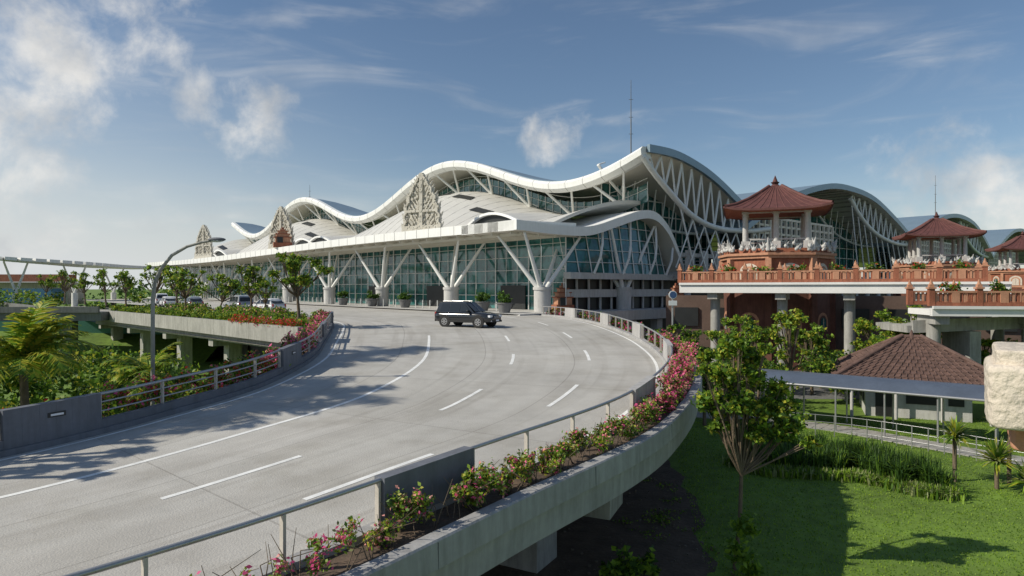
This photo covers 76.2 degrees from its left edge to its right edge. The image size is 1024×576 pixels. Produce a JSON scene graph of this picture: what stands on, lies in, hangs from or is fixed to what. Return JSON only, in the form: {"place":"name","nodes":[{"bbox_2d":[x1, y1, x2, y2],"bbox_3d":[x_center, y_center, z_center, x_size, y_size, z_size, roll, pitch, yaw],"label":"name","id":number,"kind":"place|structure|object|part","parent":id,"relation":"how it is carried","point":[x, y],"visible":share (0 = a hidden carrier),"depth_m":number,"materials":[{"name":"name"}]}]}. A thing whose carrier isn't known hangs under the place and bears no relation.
{"place":"outdoors","nodes":[
{"label":"outdoors","id":0,"kind":"place"},
{"bbox_2d":[0,289,1023,575],"bbox_3d":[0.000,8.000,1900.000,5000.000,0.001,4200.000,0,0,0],"label":"ground","id":1,"kind":"structure","parent":0,"point":[816,409],"depth_m":23.07,"materials":[{"name":"green plant"}]},
{"bbox_2d":[0,274,83,303],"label":"arrivals annex","id":2,"kind":"object","parent":1,"relation":"on","point":[29,282],"visible":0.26,"depth_m":143.50,"materials":[{"name":"paint"}]},
{"bbox_2d":[0,336,88,405],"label":"palm tree","id":3,"kind":"object","parent":1,"relation":"on","point":[61,374],"visible":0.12,"depth_m":26.12,"materials":[{"name":"green plant"}]},
{"bbox_2d":[0,298,103,405],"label":"palm tree","id":4,"kind":"object","parent":1,"relation":"on","point":[25,348],"visible":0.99,"depth_m":21.56,"materials":[{"name":"green plant"}]},
{"bbox_2d":[0,256,154,305],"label":"distant canopy","id":5,"kind":"object","parent":1,"relation":"on","point":[74,294],"visible":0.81,"depth_m":134.52,"materials":[{"name":"white metal"}]},
{"bbox_2d":[0,338,203,416],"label":"garden shrubs mass","id":6,"kind":"object","parent":1,"relation":"on","point":[40,390],"visible":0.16,"depth_m":31.58,"materials":[{"name":"green plant"}]},
{"bbox_2d":[0,307,211,362],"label":"car park deck","id":7,"kind":"object","parent":1,"relation":"on","point":[85,316],"visible":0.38,"depth_m":66.43,"materials":[{"name":"concrete"}]},
{"bbox_2d":[0,331,217,363],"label":"grass bank","id":8,"kind":"structure","parent":1,"relation":"on","point":[202,350],"depth_m":72.70,"materials":[{"name":"green plant"}]},
{"bbox_2d":[99,342,185,405],"bbox_3d":[-15.745,5.162,27.982,3.206,5.690,3.244,0,0,18],"label":"palm tree","id":9,"kind":"object","parent":1,"relation":"on","point":[138,367],"visible":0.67,"depth_m":27.50,"materials":[{"name":"green plant"}]},
{"bbox_2d":[151,237,225,404],"bbox_3d":[-11.959,3.069,24.000,2.882,9.862,0.400,0,0,0],"label":"street lamp","id":10,"kind":"object","parent":1,"relation":"on","point":[168,259],"visible":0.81,"depth_m":23.95,"materials":[{"name":"metal"}]},
{"bbox_2d":[28,280,476,305],"bbox_3d":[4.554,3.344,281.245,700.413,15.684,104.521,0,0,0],"label":"distant tree belt","id":11,"kind":"object","parent":1,"relation":"on","point":[136,290],"visible":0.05,"depth_m":244.13,"materials":[{"name":"green plant"}]},
{"bbox_2d":[0,297,665,376],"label":"departure deck","id":12,"kind":"structure","parent":1,"relation":"on","point":[234,340],"depth_m":58.84,"materials":[{"name":"concrete"}]},
{"bbox_2d":[36,274,56,296],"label":"frangipani tree","id":13,"kind":"object","parent":12,"relation":"on","point":[48,283],"visible":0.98,"depth_m":115.88,"materials":[{"name":"green plant"}]},
{"bbox_2d":[52,269,78,302],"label":"frangipani tree","id":14,"kind":"object","parent":12,"relation":"on","point":[64,287],"visible":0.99,"depth_m":108.03,"materials":[{"name":"green plant"}]},
{"bbox_2d":[73,272,94,304],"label":"frangipani tree","id":15,"kind":"object","parent":12,"relation":"on","point":[82,283],"visible":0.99,"depth_m":100.79,"materials":[{"name":"green plant"}]},
{"bbox_2d":[0,285,206,308],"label":"roadside trees mass","id":16,"kind":"object","parent":12,"relation":"on","point":[31,297],"visible":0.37,"depth_m":116.62,"materials":[{"name":"green plant"}]},
{"bbox_2d":[92,268,121,305],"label":"frangipani tree","id":17,"kind":"object","parent":12,"relation":"on","point":[101,275],"visible":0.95,"depth_m":94.79,"materials":[{"name":"green plant"}]},
{"bbox_2d":[111,270,135,306],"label":"frangipani tree","id":18,"kind":"object","parent":12,"relation":"on","point":[125,279],"visible":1,"depth_m":87.27,"materials":[{"name":"green plant"}]},
{"bbox_2d":[137,264,171,297],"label":"frangipani tree","id":19,"kind":"object","parent":12,"relation":"on","point":[160,279],"visible":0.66,"depth_m":79.61,"materials":[{"name":"green plant"}]},
{"bbox_2d":[163,265,188,304],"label":"frangipani tree","id":20,"kind":"object","parent":12,"relation":"on","point":[167,273],"visible":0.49,"depth_m":73.80,"materials":[{"name":"green plant"}]},
{"bbox_2d":[163,266,206,308],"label":"frangipani tree","id":21,"kind":"object","parent":12,"relation":"on","point":[180,283],"visible":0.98,"depth_m":67.58,"materials":[{"name":"green plant"}]},
{"bbox_2d":[109,304,311,326],"bbox_3d":[-27.445,2.262,56.104,42.669,1.172,2.792,0,0,44],"label":"planter hedge","id":22,"kind":"object","parent":12,"relation":"on","point":[225,315],"visible":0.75,"depth_m":55.47,"materials":[{"name":"green plant"}]},
{"bbox_2d":[193,273,242,305],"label":"frangipani tree","id":23,"kind":"object","parent":12,"relation":"on","point":[228,289],"visible":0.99,"depth_m":64.37,"materials":[{"name":"green plant"}]},
{"bbox_2d":[141,302,323,320],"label":"planter shrubs","id":24,"kind":"object","parent":12,"relation":"on","point":[255,310],"visible":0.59,"depth_m":56.21,"materials":[{"name":"green plant"}]},
{"bbox_2d":[234,264,265,306],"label":"frangipani tree","id":25,"kind":"object","parent":12,"relation":"on","point":[249,275],"visible":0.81,"depth_m":60.16,"materials":[{"name":"green plant"}]},
{"bbox_2d":[251,279,278,310],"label":"frangipani tree","id":26,"kind":"object","parent":12,"relation":"on","point":[265,286],"visible":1,"depth_m":56.74,"materials":[{"name":"green plant"}]},
{"bbox_2d":[228,313,301,327],"bbox_3d":[-16.668,2.189,43.588,9.679,0.930,1.128,0,0,45],"label":"red flower bed","id":27,"kind":"object","parent":12,"relation":"on","point":[243,317],"visible":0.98,"depth_m":43.11,"materials":[{"name":"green plant"}]},
{"bbox_2d":[268,252,334,318],"bbox_3d":[-14.915,-0.012,45.743,3.982,5.131,3.600,0,0,34],"label":"frangipani tree","id":28,"kind":"object","parent":12,"relation":"on","point":[292,268],"visible":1,"depth_m":45.62,"materials":[{"name":"green plant"}]},
{"bbox_2d":[336,291,348,304],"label":"potted shrub","id":29,"kind":"object","parent":12,"relation":"on","point":[342,300],"visible":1,"depth_m":96.51,"materials":[{"name":"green plant"}]},
{"bbox_2d":[364,290,379,305],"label":"potted shrub","id":30,"kind":"object","parent":12,"relation":"on","point":[371,302],"visible":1,"depth_m":89.66,"materials":[{"name":"grey concrete"}]},
{"bbox_2d":[397,292,410,307],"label":"potted shrub","id":31,"kind":"object","parent":12,"relation":"on","point":[404,301],"visible":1,"depth_m":83.87,"materials":[{"name":"grey concrete"}]},
{"bbox_2d":[474,292,490,310],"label":"potted shrub","id":32,"kind":"object","parent":12,"relation":"on","point":[482,298],"visible":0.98,"depth_m":71.80,"materials":[{"name":"green plant"}]},
{"bbox_2d":[496,290,512,312],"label":"potted shrub","id":33,"kind":"object","parent":12,"relation":"on","point":[505,306],"visible":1,"depth_m":65.96,"materials":[{"name":"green plant"}]},
{"bbox_2d":[551,283,573,310],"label":"balinese shrine gate","id":34,"kind":"structure","parent":12,"relation":"on","point":[561,299],"depth_m":71.52,"materials":[{"name":"orange brick"}]},
{"bbox_2d":[0,306,701,575],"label":"ramp bridge","id":35,"kind":"structure","parent":1,"relation":"on","point":[518,529],"depth_m":13.71,"materials":[{"name":"grey paint"}]},
{"bbox_2d":[2,350,272,417],"bbox_3d":[-12.404,3.244,16.992,2.457,1.894,17.384,0,0,25],"label":"bougainvillea hedge","id":36,"kind":"object","parent":35,"relation":"on","point":[157,393],"visible":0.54,"depth_m":20.33,"materials":[{"name":"green plant"}]},
{"bbox_2d":[189,514,362,575],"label":"bougainvillea hedge","id":37,"kind":"object","parent":35,"relation":"on","point":[317,545],"visible":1,"depth_m":9.03,"materials":[{"name":"pink plant"}]},
{"bbox_2d":[257,309,330,372],"bbox_3d":[-11.483,2.441,37.341,1.964,2.073,25.408,0,0,-11],"label":"bougainvillea hedge","id":38,"kind":"object","parent":35,"relation":"on","point":[313,325],"visible":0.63,"depth_m":30.16,"materials":[{"name":"pink plant"}]},
{"bbox_2d":[0,298,665,575],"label":"elevated road","id":39,"kind":"structure","parent":35,"relation":"on","point":[82,523],"depth_m":16.49,"materials":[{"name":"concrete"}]},
{"bbox_2d":[155,293,167,304],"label":"parked car","id":40,"kind":"object","parent":39,"relation":"on","point":[159,296],"visible":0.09,"depth_m":94.58,"materials":[{"name":"white paint"}]},
{"bbox_2d":[158,296,178,307],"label":"parked car","id":41,"kind":"object","parent":39,"relation":"on","point":[167,299],"visible":0.59,"depth_m":84.91,"materials":[{"name":"white paint"}]},
{"bbox_2d":[179,297,203,305],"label":"parked car","id":42,"kind":"object","parent":39,"relation":"on","point":[194,299],"visible":0.29,"depth_m":83.05,"materials":[{"name":"silver paint"}]},
{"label":"windows","id":43,"kind":"part","parent":42,"relation":"part of","materials":[{"name":"black glass"}]},
{"bbox_2d":[224,295,253,307],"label":"parked car","id":44,"kind":"object","parent":39,"relation":"on","point":[239,300],"visible":0.35,"depth_m":71.43,"materials":[{"name":"silver paint"}]},
{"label":"windows","id":45,"kind":"part","parent":44,"relation":"part of","materials":[{"name":"black glass"}]},
{"bbox_2d":[247,298,285,309],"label":"parked car","id":46,"kind":"object","parent":39,"relation":"on","point":[272,302],"visible":0.43,"depth_m":69.37,"materials":[{"name":"white paint"}]},
{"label":"windows","id":47,"kind":"part","parent":46,"relation":"part of","materials":[{"name":"black glass"}]},
{"bbox_2d":[0,304,658,499],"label":"road markings","id":48,"kind":"object","parent":39,"relation":"on","point":[392,467],"visible":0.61,"depth_m":16.69,"materials":[{"name":"paint"}]},
{"bbox_2d":[435,300,501,327],"bbox_3d":[-3.165,1.883,47.381,4.900,1.914,2.240,0,0,29],"label":"parked suv","id":49,"kind":"object","parent":39,"relation":"on","point":[458,312],"visible":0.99,"depth_m":46.80,"materials":[{"name":"black paint"}]},
{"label":"windows","id":50,"kind":"part","parent":49,"relation":"part of","materials":[{"name":"black glass"}]},
{"bbox_2d":[201,405,654,575],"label":"bougainvillea stems","id":51,"kind":"object","parent":35,"relation":"on","point":[371,537],"visible":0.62,"depth_m":10.44,"materials":[{"name":"green plant"}]},
{"bbox_2d":[362,398,663,550],"bbox_3d":[0.886,3.574,13.935,6.479,1.156,8.176,0,0,0],"label":"bougainvillea hedge","id":52,"kind":"object","parent":35,"relation":"on","point":[470,485],"visible":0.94,"depth_m":12.74,"materials":[{"name":"plant"}]},
{"bbox_2d":[546,307,663,346],"bbox_3d":[6.724,2.538,47.814,2.812,1.592,29.870,0,0,-8],"label":"bougainvillea hedge","id":53,"kind":"object","parent":35,"relation":"on","point":[612,322],"visible":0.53,"depth_m":46.07,"materials":[{"name":"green plant"}]},
{"bbox_2d":[634,329,700,421],"bbox_3d":[5.840,2.953,25.422,4.880,2.041,15.072,0,0,0],"label":"bougainvillea hedge","id":54,"kind":"object","parent":35,"relation":"on","point":[676,381],"visible":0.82,"depth_m":21.77,"materials":[{"name":"pink plant"}]},
{"bbox_2d":[148,144,1023,333],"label":"airport terminal","id":55,"kind":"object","parent":1,"relation":"on","point":[636,228],"visible":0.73,"depth_m":90.09,"materials":[{"name":"white metal"}]},
{"bbox_2d":[194,225,213,258],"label":"carved gable ornament","id":56,"kind":"object","parent":55,"relation":"on","point":[203,250],"visible":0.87,"depth_m":145.78,"materials":[{"name":"stone"}]},
{"bbox_2d":[268,206,294,248],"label":"carved gable ornament","id":57,"kind":"object","parent":55,"relation":"attached to","point":[281,219],"visible":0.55,"depth_m":113.05,"materials":[{"name":"stone"}]},
{"bbox_2d":[273,227,291,246],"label":"balinese shrine gate","id":58,"kind":"structure","parent":55,"relation":"on","point":[282,238],"depth_m":109.82,"materials":[{"name":"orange brick"}]},
{"bbox_2d":[401,173,443,231],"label":"carved gable ornament","id":59,"kind":"object","parent":55,"relation":"attached to","point":[419,219],"visible":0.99,"depth_m":80.13,"materials":[{"name":"stone"}]},
{"bbox_2d":[629,99,632,153],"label":"antenna mast","id":60,"kind":"object","parent":55,"relation":"on","point":[630,134],"visible":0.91,"depth_m":86.26,"materials":[{"name":"metal"}]},
{"bbox_2d":[668,283,682,294],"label":"balinese shrine gate","id":61,"kind":"structure","parent":55,"relation":"on","point":[675,288],"depth_m":73.75,"materials":[{"name":"orange brick"}]},
{"bbox_2d":[935,175,935,212],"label":"antenna mast","id":62,"kind":"object","parent":55,"relation":"on","point":[935,193],"visible":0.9,"depth_m":144.95,"materials":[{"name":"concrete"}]},
{"bbox_2d":[480,460,717,575],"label":"soil bed","id":63,"kind":"object","parent":1,"relation":"on","point":[586,536],"visible":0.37,"depth_m":20.93,"materials":[{"name":"black soil"}]},
{"bbox_2d":[599,545,661,575],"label":"garden shrub","id":64,"kind":"object","parent":63,"relation":"on","point":[633,566],"visible":1,"depth_m":17.54,"materials":[{"name":"green plant"}]},
{"bbox_2d":[613,477,756,575],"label":"ground weeds","id":65,"kind":"object","parent":63,"relation":"on","point":[654,516],"visible":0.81,"depth_m":22.41,"materials":[{"name":"green plant"}]},
{"bbox_2d":[666,324,716,363],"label":"garden tree","id":66,"kind":"object","parent":1,"relation":"on","point":[695,334],"visible":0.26,"depth_m":46.08,"materials":[{"name":"green plant"}]},
{"bbox_2d":[693,357,722,425],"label":"garden tree","id":67,"kind":"object","parent":1,"relation":"on","point":[706,389],"visible":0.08,"depth_m":37.94,"materials":[{"name":"green plant"}]},
{"bbox_2d":[716,358,758,389],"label":"garden tree","id":68,"kind":"object","parent":1,"relation":"on","point":[742,378],"visible":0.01,"depth_m":41.44,"materials":[{"name":"green plant"}]},
{"bbox_2d":[724,511,764,575],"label":"sapling","id":69,"kind":"object","parent":1,"relation":"on","point":[747,567],"visible":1,"depth_m":17.48,"materials":[{"name":"green plant"}]},
{"bbox_2d":[689,331,822,569],"bbox_3d":[6.776,4.608,18.765,3.615,6.800,2.093,0,0,0],"label":"garden tree","id":70,"kind":"object","parent":1,"relation":"on","point":[787,428],"visible":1,"depth_m":18.42,"materials":[{"name":"green plant"}]},
{"bbox_2d":[769,308,812,397],"bbox_3d":[18.825,4.679,44.877,2.643,6.659,3.713,0,0,0],"label":"garden tree","id":71,"kind":"object","parent":1,"relation":"on","point":[790,321],"visible":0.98,"depth_m":44.45,"materials":[{"name":"green plant"}]},
{"bbox_2d":[699,345,990,402],"bbox_3d":[26.423,6.211,47.563,37.271,4.366,9.808,0,0,-7],"label":"garden shrubs mass","id":72,"kind":"object","parent":1,"relation":"on","point":[822,363],"visible":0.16,"depth_m":45.63,"materials":[{"name":"green plant"}]},
{"bbox_2d":[722,455,971,503],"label":"border plants","id":73,"kind":"object","parent":1,"relation":"on","point":[949,493],"visible":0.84,"depth_m":26.81,"materials":[{"name":"green plant"}]},
{"bbox_2d":[676,418,1023,575],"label":"lawn grass","id":74,"kind":"structure","parent":1,"relation":"on","point":[870,494],"depth_m":23.37,"materials":[{"name":"green plant"}]},
{"bbox_2d":[734,429,966,486],"bbox_3d":[14.491,7.321,28.920,9.462,1.358,5.654,0,0,32],"label":"lily bed","id":75,"kind":"object","parent":1,"relation":"on","point":[860,454],"visible":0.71,"depth_m":27.98,"materials":[{"name":"green plant"}]},
{"bbox_2d":[758,369,998,442],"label":"covered walkway","id":76,"kind":"structure","parent":1,"relation":"on","point":[948,390],"depth_m":35.59,"materials":[{"name":"metal"}]},
{"bbox_2d":[770,412,1023,460],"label":"metal fence","id":77,"kind":"object","parent":1,"relation":"on","point":[881,436],"visible":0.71,"depth_m":33.11,"materials":[{"name":"grey metal"}]},
{"bbox_2d":[830,330,991,426],"bbox_3d":[25.693,5.350,41.995,9.600,5.300,7.616,0,0,24],"label":"garden hut","id":78,"kind":"object","parent":1,"relation":"on","point":[912,356],"visible":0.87,"depth_m":40.09,"materials":[{"name":"tile"}]},
{"bbox_2d":[932,415,976,481],"bbox_3d":[18.275,6.628,26.974,1.752,2.744,1.842,0,0,0],"label":"yucca plant","id":79,"kind":"object","parent":1,"relation":"on","point":[955,428],"visible":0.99,"depth_m":26.93,"materials":[{"name":"green plant"}]},
{"bbox_2d":[905,279,1023,343],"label":"footbridge","id":80,"kind":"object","parent":1,"relation":"on","point":[995,301],"visible":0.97,"depth_m":45.18,"materials":[{"name":"white paint"}]},
{"bbox_2d":[968,436,1022,489],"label":"yucca plant","id":81,"kind":"object","parent":1,"relation":"on","point":[997,454],"visible":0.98,"depth_m":25.86,"materials":[{"name":"green plant"}]},
{"bbox_2d":[986,424,1011,482],"bbox_3d":[20.344,6.332,26.782,1.920,3.335,2.104,0,0,0],"label":"yucca plant","id":82,"kind":"object","parent":1,"relation":"on","point":[1009,478],"visible":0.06,"depth_m":26.74,"materials":[{"name":"green plant"}]},
{"bbox_2d":[984,342,1023,451],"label":"stone pillar","id":83,"kind":"structure","parent":1,"relation":"on","point":[1004,382],"depth_m":3.96,"materials":[{"name":"stone"}]},
{"bbox_2d":[985,231,1023,295],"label":"balinese brick pavilion","id":84,"kind":"structure","parent":1,"relation":"on","point":[1009,272],"depth_m":131.21,"materials":[{"name":"brick"}]},
{"bbox_2d":[1000,458,1023,493],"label":"yucca plant","id":85,"kind":"object","parent":1,"relation":"on","point":[1020,475],"visible":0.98,"depth_m":25.36,"materials":[{"name":"green plant"}]},
{"bbox_2d":[0,0,1023,288],"label":"sky","id":86,"kind":"structure","parent":0,"point":[128,128],"materials":[{"name":"blue"}]},
{"bbox_2d":[699,362,859,398],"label":"service yard pavement","id":87,"kind":"structure","parent":0,"point":[823,393],"depth_m":49.01,"materials":[{"name":"concrete"}]},
{"bbox_2d":[669,291,676,336],"bbox_3d":[11.800,4.100,47.945,0.600,7.800,0.250,0,0,0],"label":"traffic sign","id":88,"kind":"object","parent":87,"relation":"on","point":[672,295],"visible":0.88,"depth_m":47.87,"materials":[{"name":"blue metal"}]},
{"bbox_2d":[703,314,751,362],"bbox_3d":[16.583,4.960,50.048,3.587,6.086,3.103,0,0,22],"label":"garden tree","id":89,"kind":"object","parent":87,"relation":"on","point":[712,334],"visible":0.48,"depth_m":49.51,"materials":[{"name":"green plant"}]},
{"bbox_2d":[727,314,779,354],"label":"garden tree","id":90,"kind":"object","parent":87,"relation":"on","point":[759,334],"visible":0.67,"depth_m":52.46,"materials":[{"name":"green plant"}]},
{"bbox_2d":[717,176,837,370],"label":"balinese brick pavilion","id":91,"kind":"structure","parent":87,"relation":"on","point":[775,202],"depth_m":64.49,"materials":[{"name":"brick"}]},
{"bbox_2d":[787,325,831,394],"bbox_3d":[22.198,5.385,48.806,3.248,5.240,3.080,0,0,-35],"label":"garden tree","id":92,"kind":"object","parent":87,"relation":"on","point":[806,337],"visible":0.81,"depth_m":48.55,"materials":[{"name":"green plant"}]},
{"bbox_2d":[809,322,833,388],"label":"garden tree","id":93,"kind":"object","parent":87,"relation":"on","point":[814,324],"visible":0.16,"depth_m":52.24,"materials":[{"name":"green plant"}]},
{"bbox_2d":[666,295,1020,361],"bbox_3d":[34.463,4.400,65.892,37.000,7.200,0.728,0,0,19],"label":"service building","id":94,"kind":"structure","parent":87,"relation":"on","point":[693,312],"depth_m":66.19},
{"bbox_2d":[677,258,1011,365],"bbox_3d":[28.148,2.789,58.348,25.902,10.422,4.280,0,0,29],"label":"footbridge","id":95,"kind":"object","parent":87,"relation":"on","point":[715,286],"visible":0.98,"depth_m":57.04,"materials":[{"name":"white paint"}]},
{"bbox_2d":[891,212,986,295],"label":"balinese brick pavilion","id":96,"kind":"structure","parent":95,"relation":"on","point":[936,227],"depth_m":97.44,"materials":[{"name":"ceramic"}]},
{"bbox_2d":[849,316,918,350],"bbox_3d":[28.953,5.082,50.758,4.742,5.852,6.554,0,0,0],"label":"garden tree","id":97,"kind":"object","parent":87,"relation":"on","point":[865,325],"visible":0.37,"depth_m":51.86,"materials":[{"name":"green plant"}]},
{"bbox_2d":[874,305,941,339],"bbox_3d":[32.160,4.614,53.002,5.439,6.779,4.065,0,0,41],"label":"garden tree","id":98,"kind":"object","parent":87,"relation":"on","point":[885,315],"visible":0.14,"depth_m":52.93,"materials":[{"name":"green plant"}]},
{"bbox_2d":[876,317,1022,363],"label":"service ramp","id":99,"kind":"structure","parent":87,"relation":"on","point":[962,336],"depth_m":46.90,"materials":[{"name":"concrete"}]},
{"bbox_2d":[981,338,1017,364],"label":"garden tree","id":100,"kind":"object","parent":87,"relation":"on","point":[985,343],"visible":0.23,"depth_m":48.97,"materials":[{"name":"green plant"}]},
{"bbox_2d":[696,412,1023,465],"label":"garden path","id":101,"kind":"structure","parent":0,"point":[830,427],"depth_m":34.45,"materials":[{"name":"concrete"}]}
]}

